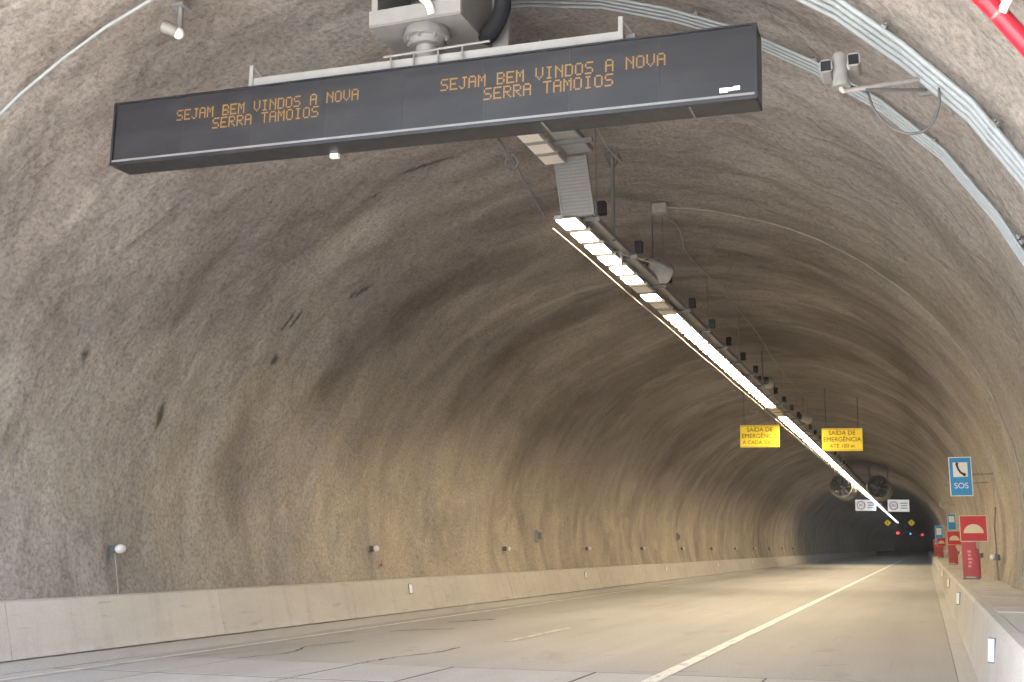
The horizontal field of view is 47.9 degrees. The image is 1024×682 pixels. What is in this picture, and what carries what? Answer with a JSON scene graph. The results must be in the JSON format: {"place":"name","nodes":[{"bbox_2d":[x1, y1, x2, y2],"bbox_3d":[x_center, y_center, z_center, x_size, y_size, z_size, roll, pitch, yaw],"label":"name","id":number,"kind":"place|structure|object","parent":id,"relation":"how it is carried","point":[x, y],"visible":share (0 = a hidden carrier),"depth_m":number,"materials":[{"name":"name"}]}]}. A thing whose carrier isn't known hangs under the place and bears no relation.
{"place":"outdoors","nodes":[
{"label":"outdoors","id":0,"kind":"place"},
{"bbox_2d":[0,552,978,681],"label":"road","id":1,"kind":"structure","parent":0,"point":[886,617],"depth_m":21.14,"materials":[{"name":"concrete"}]},
{"bbox_2d":[0,550,895,662],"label":"concrete barrier","id":2,"kind":"object","parent":1,"relation":"on","point":[37,628],"visible":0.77,"depth_m":23.58,"materials":[{"name":"grey concrete"}]},
{"bbox_2d":[109,544,125,593],"bbox_3d":[-6.828,3.943,19.903,0.240,0.852,0.237,-4,-11,19],"label":"marker light","id":3,"kind":"object","parent":2,"relation":"on","point":[120,548],"visible":1,"depth_m":19.90,"materials":[{"name":"white plastic"}]},
{"bbox_2d":[369,546,378,579],"bbox_3d":[-3.495,5.614,29.181,0.240,0.852,0.237,-4,-11,19],"label":"marker light","id":4,"kind":"object","parent":2,"relation":"on","point":[372,549],"visible":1,"depth_m":29.17,"materials":[{"name":"white plastic"}]},
{"bbox_2d":[408,584,412,593],"bbox_3d":[-2.646,6.467,30.066,0.110,0.260,0.028,7,-25,-35],"label":"barrier reflector","id":5,"kind":"object","parent":2,"relation":"attached to","point":[410,588],"visible":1,"depth_m":30.05,"materials":[{"name":"white plastic"}]},
{"bbox_2d":[503,546,510,568],"bbox_3d":[-0.161,7.284,38.460,0.240,0.852,0.237,-4,-11,19],"label":"marker light","id":6,"kind":"object","parent":2,"relation":"on","point":[508,548],"visible":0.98,"depth_m":38.46,"materials":[{"name":"white plastic"}]},
{"bbox_2d":[928,550,1023,681],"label":"duct barrier","id":7,"kind":"object","parent":1,"relation":"on","point":[984,610],"visible":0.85,"depth_m":16.10,"materials":[{"name":"concrete"}]},
{"bbox_2d":[934,547,937,556],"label":"hydrant box","id":8,"kind":"object","parent":7,"relation":"on","point":[935,551],"visible":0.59,"depth_m":109.13,"materials":[{"name":"red paint"}]},
{"bbox_2d":[938,546,943,557],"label":"hydrant box","id":9,"kind":"object","parent":7,"relation":"on","point":[940,552],"visible":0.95,"depth_m":90.53,"materials":[{"name":"red paint"}]},
{"bbox_2d":[938,547,941,556],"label":"door","id":10,"kind":"structure","parent":9,"relation":"in","point":[939,548],"depth_m":90.52,"materials":[{"name":"red paint"}]},
{"bbox_2d":[937,538,945,557],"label":"hydrant sign","id":11,"kind":"object","parent":9,"relation":"in","point":[941,541],"visible":1,"depth_m":90.59,"materials":[{"name":"red metal"}]},
{"bbox_2d":[948,545,957,564],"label":"hydrant box","id":12,"kind":"object","parent":7,"relation":"on","point":[952,552],"visible":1,"depth_m":55.22,"materials":[{"name":"red paint"}]},
{"bbox_2d":[949,546,954,561],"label":"door","id":13,"kind":"structure","parent":12,"relation":"in","point":[951,548],"depth_m":55.23,"materials":[{"name":"red paint"}]},
{"bbox_2d":[947,531,960,563],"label":"hydrant sign","id":14,"kind":"object","parent":12,"relation":"in","point":[953,537],"visible":0.87,"depth_m":55.30,"materials":[{"name":"red metal"}]},
{"bbox_2d":[956,592,960,604],"bbox_3d":[9.416,5.431,24.303,0.028,0.260,0.110,9,-12,-13],"label":"barrier reflector","id":15,"kind":"object","parent":7,"relation":"attached to","point":[958,594],"visible":0.96,"depth_m":24.29,"materials":[{"name":"white plastic"}]},
{"bbox_2d":[961,542,980,579],"bbox_3d":[11.533,5.522,28.956,0.435,0.920,0.330,-4,-11,19],"label":"hydrant box","id":16,"kind":"object","parent":7,"relation":"on","point":[970,558],"visible":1,"depth_m":28.82,"materials":[{"name":"red paint"}]},
{"bbox_2d":[963,545,974,574],"bbox_3d":[11.445,5.470,28.835,0.245,0.740,0.029,-4,-11,19],"label":"door","id":17,"kind":"structure","parent":16,"relation":"in","point":[969,561],"depth_m":28.83,"materials":[{"name":"red paint"}]},
{"bbox_2d":[959,515,987,577],"bbox_3d":[11.589,5.168,28.854,0.650,1.580,0.081,-4,-11,19],"label":"hydrant sign","id":18,"kind":"object","parent":16,"relation":"in","point":[973,528],"visible":1,"depth_m":28.90,"materials":[{"name":"red metal"}]},
{"bbox_2d":[988,637,995,663],"bbox_3d":[4.965,3.201,11.916,0.028,0.260,0.110,9,-12,-13],"label":"barrier reflector","id":19,"kind":"object","parent":7,"relation":"attached to","point":[991,648],"visible":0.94,"depth_m":11.90,"materials":[{"name":"white plastic"}]},
{"bbox_2d":[990,554,1000,580],"bbox_3d":[11.823,5.641,28.146,0.240,0.852,0.237,-4,-11,19],"label":"marker light","id":20,"kind":"object","parent":7,"relation":"on","point":[992,557],"visible":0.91,"depth_m":28.14,"materials":[{"name":"white plastic"}]},
{"bbox_2d":[994,507,998,580],"bbox_3d":[11.691,4.893,27.783,0.098,1.752,0.048,-4,-11,19],"label":"wall pole","id":21,"kind":"object","parent":7,"relation":"on","point":[996,554],"depth_m":27.78,"materials":[{"name":"metal"}]},
{"bbox_2d":[0,0,1023,600],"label":"tunnel vault","id":22,"kind":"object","parent":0,"point":[458,358],"visible":0.77,"depth_m":22.69,"materials":[{"name":"grey concrete"}]},
{"bbox_2d":[0,0,152,115],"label":"wall conduit","id":23,"kind":"object","parent":22,"relation":"attached to","point":[49,69],"depth_m":14.42,"materials":[{"name":"grey metal"}]},
{"bbox_2d":[160,1,190,38],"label":"bracket light","id":24,"kind":"object","parent":22,"relation":"attached to","point":[172,29],"visible":1,"depth_m":14.41,"materials":[{"name":"grey paint"}]},
{"bbox_2d":[369,0,510,58],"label":"sign hanger","id":25,"kind":"object","parent":22,"relation":"attached to","point":[400,26],"visible":0.89,"depth_m":13.09,"materials":[{"name":"metal"}]},
{"bbox_2d":[109,16,761,174],"bbox_3d":[-1.151,-2.732,12.935,7.750,1.120,0.395,-2,-10,19],"label":"message sign","id":26,"kind":"object","parent":25,"relation":"hanging from","point":[609,79],"visible":1,"depth_m":12.59,"materials":[{"name":"metal"}]},
{"bbox_2d":[534,530,541,540],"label":"wall box","id":27,"kind":"object","parent":22,"relation":"attached to","point":[538,535],"visible":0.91,"depth_m":41.75,"materials":[{"name":"grey metal"}]},
{"bbox_2d":[526,129,592,154],"bbox_3d":[0.101,-3.907,16.752,1.100,0.875,5.250,-4,-11,19],"label":"cable tray","id":28,"kind":"object","parent":22,"relation":"hanging from","point":[572,141],"visible":0.19,"depth_m":18.43,"materials":[{"name":"grey metal"}]},
{"bbox_2d":[496,138,543,216],"bbox_3d":[-0.078,-2.838,18.276,0.255,1.173,2.533,-6,-12,31],"label":"looped cable","id":29,"kind":"object","parent":28,"relation":"hanging from","point":[516,165],"visible":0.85,"depth_m":18.44,"materials":[{"name":"grey rubber"}]},
{"bbox_2d":[517,133,545,142],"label":"ceiling lamp","id":30,"kind":"object","parent":28,"relation":"attached to","point":[532,138],"visible":0.39,"depth_m":17.93,"materials":[{"name":"beige plastic"}]},
{"bbox_2d":[525,138,556,153],"bbox_3d":[0.464,-3.146,18.419,0.380,0.162,0.475,-4,-11,19],"label":"ceiling lamp","id":31,"kind":"object","parent":28,"relation":"attached to","point":[546,146],"visible":0.73,"depth_m":18.33,"materials":[{"name":"beige plastic"}]},
{"bbox_2d":[536,149,566,164],"bbox_3d":[0.647,-3.054,18.929,0.380,0.162,0.475,-4,-11,19],"label":"ceiling lamp","id":32,"kind":"object","parent":28,"relation":"attached to","point":[557,156],"visible":0.73,"depth_m":18.85,"materials":[{"name":"beige plastic"}]},
{"bbox_2d":[538,38,621,161],"bbox_3d":[1.228,-3.591,18.367,0.140,0.296,5.307,-3,-11,17],"label":"looped cable","id":33,"kind":"object","parent":28,"relation":"hanging from","point":[608,148],"visible":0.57,"depth_m":19.34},
{"bbox_2d":[604,153,620,241],"bbox_3d":[1.851,-2.635,21.094,0.262,1.660,0.260,-4,-11,19],"label":"hanger post","id":34,"kind":"object","parent":22,"relation":"hanging from","point":[610,157],"visible":0.93,"depth_m":21.10,"materials":[{"name":"grey metal"}]},
{"bbox_2d":[651,201,668,214],"bbox_3d":[3.103,-2.837,24.151,0.330,0.340,0.230,-4,-11,19],"label":"junction box","id":35,"kind":"object","parent":22,"relation":"attached to","point":[659,208],"visible":0.86,"depth_m":24.05,"materials":[{"name":"grey metal"}]},
{"bbox_2d":[676,533,679,543],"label":"wall box","id":36,"kind":"object","parent":22,"relation":"attached to","point":[677,536],"visible":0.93,"depth_m":65.53,"materials":[{"name":"grey metal"}]},
{"bbox_2d":[552,228,872,502],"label":"lamp conduit","id":37,"kind":"object","parent":22,"relation":"attached to","point":[562,236],"visible":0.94,"depth_m":26.99,"materials":[{"name":"grey metal"}]},
{"bbox_2d":[556,128,898,521],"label":"cable tray","id":38,"kind":"object","parent":22,"relation":"hanging from","point":[596,224],"visible":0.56,"depth_m":28.18,"materials":[{"name":"grey metal"}]},
{"bbox_2d":[554,215,586,229],"bbox_3d":[0.987,-2.032,19.356,0.380,0.162,0.660,-4,-11,19],"label":"ceiling lamp","id":39,"kind":"object","parent":38,"relation":"attached to","point":[571,222],"visible":1,"depth_m":19.23,"materials":[{"name":"white"}]},
{"bbox_2d":[554,154,595,217],"bbox_3d":[1.034,-2.558,19.094,0.697,1.040,0.090,-4,-11,19],"label":"drop tray","id":40,"kind":"object","parent":38,"relation":"hanging from","point":[574,187],"visible":0.94,"depth_m":19.06,"materials":[{"name":"metal"}]},
{"bbox_2d":[569,227,599,242],"bbox_3d":[1.277,-1.887,20.163,0.380,0.162,0.660,-4,-11,19],"label":"ceiling lamp","id":41,"kind":"object","parent":38,"relation":"attached to","point":[588,234],"visible":0.81,"depth_m":20.01,"materials":[{"name":"white"}]},
{"bbox_2d":[583,240,612,253],"bbox_3d":[1.567,-1.742,20.971,0.380,0.162,0.660,-4,-11,19],"label":"ceiling lamp","id":42,"kind":"object","parent":38,"relation":"attached to","point":[598,247],"visible":0.83,"depth_m":20.81,"materials":[{"name":"white"}]},
{"bbox_2d":[596,251,623,264],"bbox_3d":[1.857,-1.596,21.778,0.380,0.162,0.660,-4,-11,19],"label":"ceiling lamp","id":43,"kind":"object","parent":38,"relation":"attached to","point":[608,258],"visible":0.78,"depth_m":21.57,"materials":[{"name":"white"}]},
{"bbox_2d":[608,262,634,274],"bbox_3d":[2.147,-1.451,22.585,0.380,0.162,0.660,-4,-11,19],"label":"ceiling lamp","id":44,"kind":"object","parent":38,"relation":"attached to","point":[626,268],"visible":0.68,"depth_m":22.45,"materials":[{"name":"white plastic"}]},
{"bbox_2d":[619,272,644,283],"bbox_3d":[2.437,-1.306,23.392,0.380,0.162,0.660,-4,-11,19],"label":"ceiling lamp","id":45,"kind":"object","parent":38,"relation":"attached to","point":[635,278],"visible":0.76,"depth_m":23.25,"materials":[{"name":"white plastic"}]},
{"bbox_2d":[615,251,665,266],"bbox_3d":[2.507,-1.494,22.407,0.149,0.400,1.758,-7,-13,36],"label":"lamp bracket box","id":46,"kind":"object","parent":38,"relation":"attached to","point":[618,262],"visible":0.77,"depth_m":21.76,"materials":[{"name":"white paint"}]},
{"bbox_2d":[629,281,653,292],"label":"ceiling lamp","id":47,"kind":"object","parent":38,"relation":"attached to","point":[646,286],"visible":0.78,"depth_m":24.03,"materials":[{"name":"beige plastic"}]},
{"bbox_2d":[639,290,662,300],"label":"ceiling lamp","id":48,"kind":"object","parent":38,"relation":"attached to","point":[651,296],"visible":0.75,"depth_m":24.86,"materials":[{"name":"white plastic"}]},
{"bbox_2d":[642,216,672,283],"bbox_3d":[3.028,-1.939,24.378,0.705,1.466,0.508,3,-11,-15],"label":"drum speaker","id":49,"kind":"object","parent":38,"relation":"attached to","point":[663,274],"visible":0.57,"depth_m":24.11},
{"bbox_2d":[648,298,670,308],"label":"ceiling lamp","id":50,"kind":"object","parent":38,"relation":"attached to","point":[657,304],"visible":0.76,"depth_m":25.67,"materials":[{"name":"beige plastic"}]},
{"bbox_2d":[657,306,678,315],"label":"ceiling lamp","id":51,"kind":"object","parent":38,"relation":"attached to","point":[672,310],"visible":0.69,"depth_m":26.43,"materials":[{"name":"white plastic"}]},
{"bbox_2d":[664,312,682,319],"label":"ceiling lamp","id":52,"kind":"object","parent":38,"relation":"attached to","point":[679,316],"visible":0.53,"depth_m":27.11,"materials":[{"name":"white plastic"}]},
{"bbox_2d":[669,318,689,326],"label":"ceiling lamp","id":53,"kind":"object","parent":38,"relation":"attached to","point":[681,322],"visible":0.68,"depth_m":27.84,"materials":[{"name":"white plastic"}]},
{"bbox_2d":[677,324,696,332],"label":"ceiling lamp","id":54,"kind":"object","parent":38,"relation":"attached to","point":[688,329],"visible":0.68,"depth_m":28.60,"materials":[{"name":"white plastic"}]},
{"bbox_2d":[684,331,702,338],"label":"ceiling lamp","id":55,"kind":"object","parent":38,"relation":"attached to","point":[694,335],"visible":0.68,"depth_m":29.41,"materials":[{"name":"white plastic"}]},
{"bbox_2d":[690,336,708,343],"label":"ceiling lamp","id":56,"kind":"object","parent":38,"relation":"attached to","point":[703,340],"visible":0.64,"depth_m":30.26,"materials":[{"name":"white plastic"}]},
{"bbox_2d":[696,342,714,349],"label":"ceiling lamp","id":57,"kind":"object","parent":38,"relation":"attached to","point":[709,345],"visible":0.64,"depth_m":31.01,"materials":[{"name":"white plastic"}]},
{"bbox_2d":[702,347,719,354],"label":"ceiling lamp","id":58,"kind":"object","parent":38,"relation":"attached to","point":[715,350],"visible":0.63,"depth_m":31.80,"materials":[{"name":"white plastic"}]},
{"bbox_2d":[708,352,724,358],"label":"ceiling lamp","id":59,"kind":"object","parent":38,"relation":"attached to","point":[717,356],"visible":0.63,"depth_m":32.63,"materials":[{"name":"white plastic"}]},
{"bbox_2d":[713,357,729,363],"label":"ceiling lamp","id":60,"kind":"object","parent":38,"relation":"attached to","point":[722,361],"visible":0.61,"depth_m":33.50,"materials":[{"name":"white plastic"}]},
{"bbox_2d":[718,362,733,367],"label":"ceiling lamp","id":61,"kind":"object","parent":38,"relation":"attached to","point":[727,365],"visible":0.64,"depth_m":34.23,"materials":[{"name":"white plastic"}]},
{"bbox_2d":[723,366,738,371],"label":"ceiling lamp","id":62,"kind":"object","parent":38,"relation":"attached to","point":[734,369],"visible":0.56,"depth_m":35.08,"materials":[{"name":"white plastic"}]},
{"bbox_2d":[727,370,742,375],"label":"ceiling lamp","id":63,"kind":"object","parent":38,"relation":"attached to","point":[739,373],"visible":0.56,"depth_m":35.88,"materials":[{"name":"white plastic"}]},
{"bbox_2d":[732,374,746,379],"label":"ceiling lamp","id":64,"kind":"object","parent":38,"relation":"attached to","point":[743,376],"visible":0.56,"depth_m":36.64,"materials":[{"name":"white plastic"}]},
{"bbox_2d":[736,378,750,382],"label":"ceiling lamp","id":65,"kind":"object","parent":38,"relation":"attached to","point":[747,380],"visible":0.63,"depth_m":37.52,"materials":[{"name":"white plastic"}]},
{"bbox_2d":[740,382,753,386],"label":"ceiling lamp","id":66,"kind":"object","parent":38,"relation":"attached to","point":[750,384],"visible":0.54,"depth_m":38.29,"materials":[{"name":"white plastic"}]},
{"bbox_2d":[744,385,757,389],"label":"ceiling lamp","id":67,"kind":"object","parent":38,"relation":"attached to","point":[754,387],"visible":0.58,"depth_m":39.16,"materials":[{"name":"white plastic"}]},
{"bbox_2d":[748,388,760,392],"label":"ceiling lamp","id":68,"kind":"object","parent":38,"relation":"attached to","point":[758,390],"visible":0.54,"depth_m":39.91,"materials":[{"name":"white plastic"}]},
{"bbox_2d":[751,391,763,395],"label":"ceiling lamp","id":69,"kind":"object","parent":38,"relation":"attached to","point":[758,394],"visible":0.56,"depth_m":40.69,"materials":[{"name":"white plastic"}]},
{"bbox_2d":[754,394,766,398],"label":"ceiling lamp","id":70,"kind":"object","parent":38,"relation":"attached to","point":[762,397],"visible":0.54,"depth_m":41.49,"materials":[{"name":"white plastic"}]},
{"bbox_2d":[758,397,769,401],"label":"ceiling lamp","id":71,"kind":"object","parent":38,"relation":"attached to","point":[765,400],"visible":0.56,"depth_m":42.34,"materials":[{"name":"white plastic"}]},
{"bbox_2d":[757,351,773,388],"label":"drum speaker","id":72,"kind":"object","parent":38,"relation":"attached to","point":[769,385],"visible":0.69,"depth_m":40.19},
{"bbox_2d":[761,400,772,404],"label":"ceiling lamp","id":73,"kind":"object","parent":38,"relation":"attached to","point":[767,403],"visible":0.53,"depth_m":43.21,"materials":[{"name":"white plastic"}]},
{"bbox_2d":[767,406,778,409],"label":"ceiling lamp","id":74,"kind":"object","parent":38,"relation":"attached to","point":[773,408],"visible":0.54,"depth_m":44.76,"materials":[{"name":"white plastic"}]},
{"bbox_2d":[798,395,811,423],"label":"drum speaker","id":75,"kind":"object","parent":38,"relation":"attached to","point":[805,418],"visible":0.89,"depth_m":51.60},
{"bbox_2d":[662,215,808,401],"bbox_3d":[8.778,0.169,40.515,0.311,0.206,34.903,-4,-11,19],"label":"slack cable","id":76,"kind":"object","parent":22,"relation":"attached to","point":[724,293],"visible":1,"depth_m":31.71,"materials":[{"name":"rubber"}]},
{"bbox_2d":[740,384,779,446],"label":"exit sign","id":77,"kind":"object","parent":22,"relation":"attached to","point":[759,435],"visible":1,"depth_m":51.32,"materials":[{"name":"yellow metal"}]},
{"bbox_2d":[511,0,1023,266],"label":"conduit bundle","id":78,"kind":"object","parent":22,"relation":"attached to","point":[933,147],"visible":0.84,"depth_m":13.42,"materials":[{"name":"grey metal"}]},
{"bbox_2d":[822,388,862,450],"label":"exit sign","id":79,"kind":"object","parent":22,"relation":"attached to","point":[842,439],"visible":1,"depth_m":50.41,"materials":[{"name":"yellow metal"}]},
{"bbox_2d":[829,459,856,500],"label":"jet fan","id":80,"kind":"object","parent":22,"relation":"hanging from","point":[836,483],"visible":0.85,"depth_m":95.74},
{"bbox_2d":[667,206,1023,579],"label":"wall conduit","id":81,"kind":"object","parent":22,"relation":"attached to","point":[961,349],"depth_m":21.96,"materials":[{"name":"grey metal"}]},
{"bbox_2d":[855,500,875,510],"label":"speed sign","id":82,"kind":"object","parent":22,"relation":"attached to","point":[864,505],"visible":0.98,"depth_m":142.33,"materials":[{"name":"white metal"}]},
{"bbox_2d":[866,464,892,500],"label":"jet fan","id":83,"kind":"object","parent":22,"relation":"hanging from","point":[873,481],"visible":0.96,"depth_m":94.69},
{"bbox_2d":[819,51,940,134],"bbox_3d":[3.517,-2.317,10.957,1.376,0.708,0.460,4,-11,-20],"label":"swivel camera","id":84,"kind":"object","parent":22,"relation":"attached to","point":[838,68],"visible":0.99,"depth_m":10.82,"materials":[{"name":"grey paint"}]},
{"bbox_2d":[888,500,909,511],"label":"speed sign","id":85,"kind":"object","parent":22,"relation":"attached to","point":[898,505],"visible":0.99,"depth_m":141.01,"materials":[{"name":"white metal"}]},
{"bbox_2d":[796,0,1023,189],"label":"conduit bundle","id":86,"kind":"object","parent":22,"relation":"attached to","point":[955,97],"visible":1,"depth_m":10.92,"materials":[{"name":"white plastic"}]},
{"bbox_2d":[934,526,942,543],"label":"phone sign","id":87,"kind":"object","parent":22,"relation":"attached to","point":[938,531],"visible":0.72,"depth_m":92.68,"materials":[{"name":"blue metal"}]},
{"bbox_2d":[939,501,955,507],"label":"wall ring","id":88,"kind":"object","parent":22,"relation":"attached to","point":[941,506],"depth_m":61.27,"materials":[{"name":"white paint"}]},
{"bbox_2d":[945,514,956,529],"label":"phone sign","id":89,"kind":"object","parent":22,"relation":"attached to","point":[951,521],"visible":0.79,"depth_m":58.25,"materials":[{"name":"blue metal"}]},
{"bbox_2d":[944,457,992,495],"bbox_3d":[11.630,3.427,29.172,1.317,0.990,0.132,-4,-11,19],"label":"phone sign","id":90,"kind":"object","parent":22,"relation":"attached to","point":[960,477],"visible":1,"depth_m":29.23,"materials":[{"name":"blue metal"}]},
{"bbox_2d":[971,0,1023,57],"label":"fire pipe","id":91,"kind":"object","parent":22,"relation":"attached to","point":[1005,21],"visible":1,"depth_m":8.22,"materials":[{"name":"red metal"}]},
{"label":"ground","id":92,"kind":"structure","parent":0,"visible":0},
{"bbox_2d":[894,532,929,551],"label":"tunnel end wall","id":93,"kind":"structure","parent":92,"relation":"on","point":[913,542],"depth_m":521.79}
]}

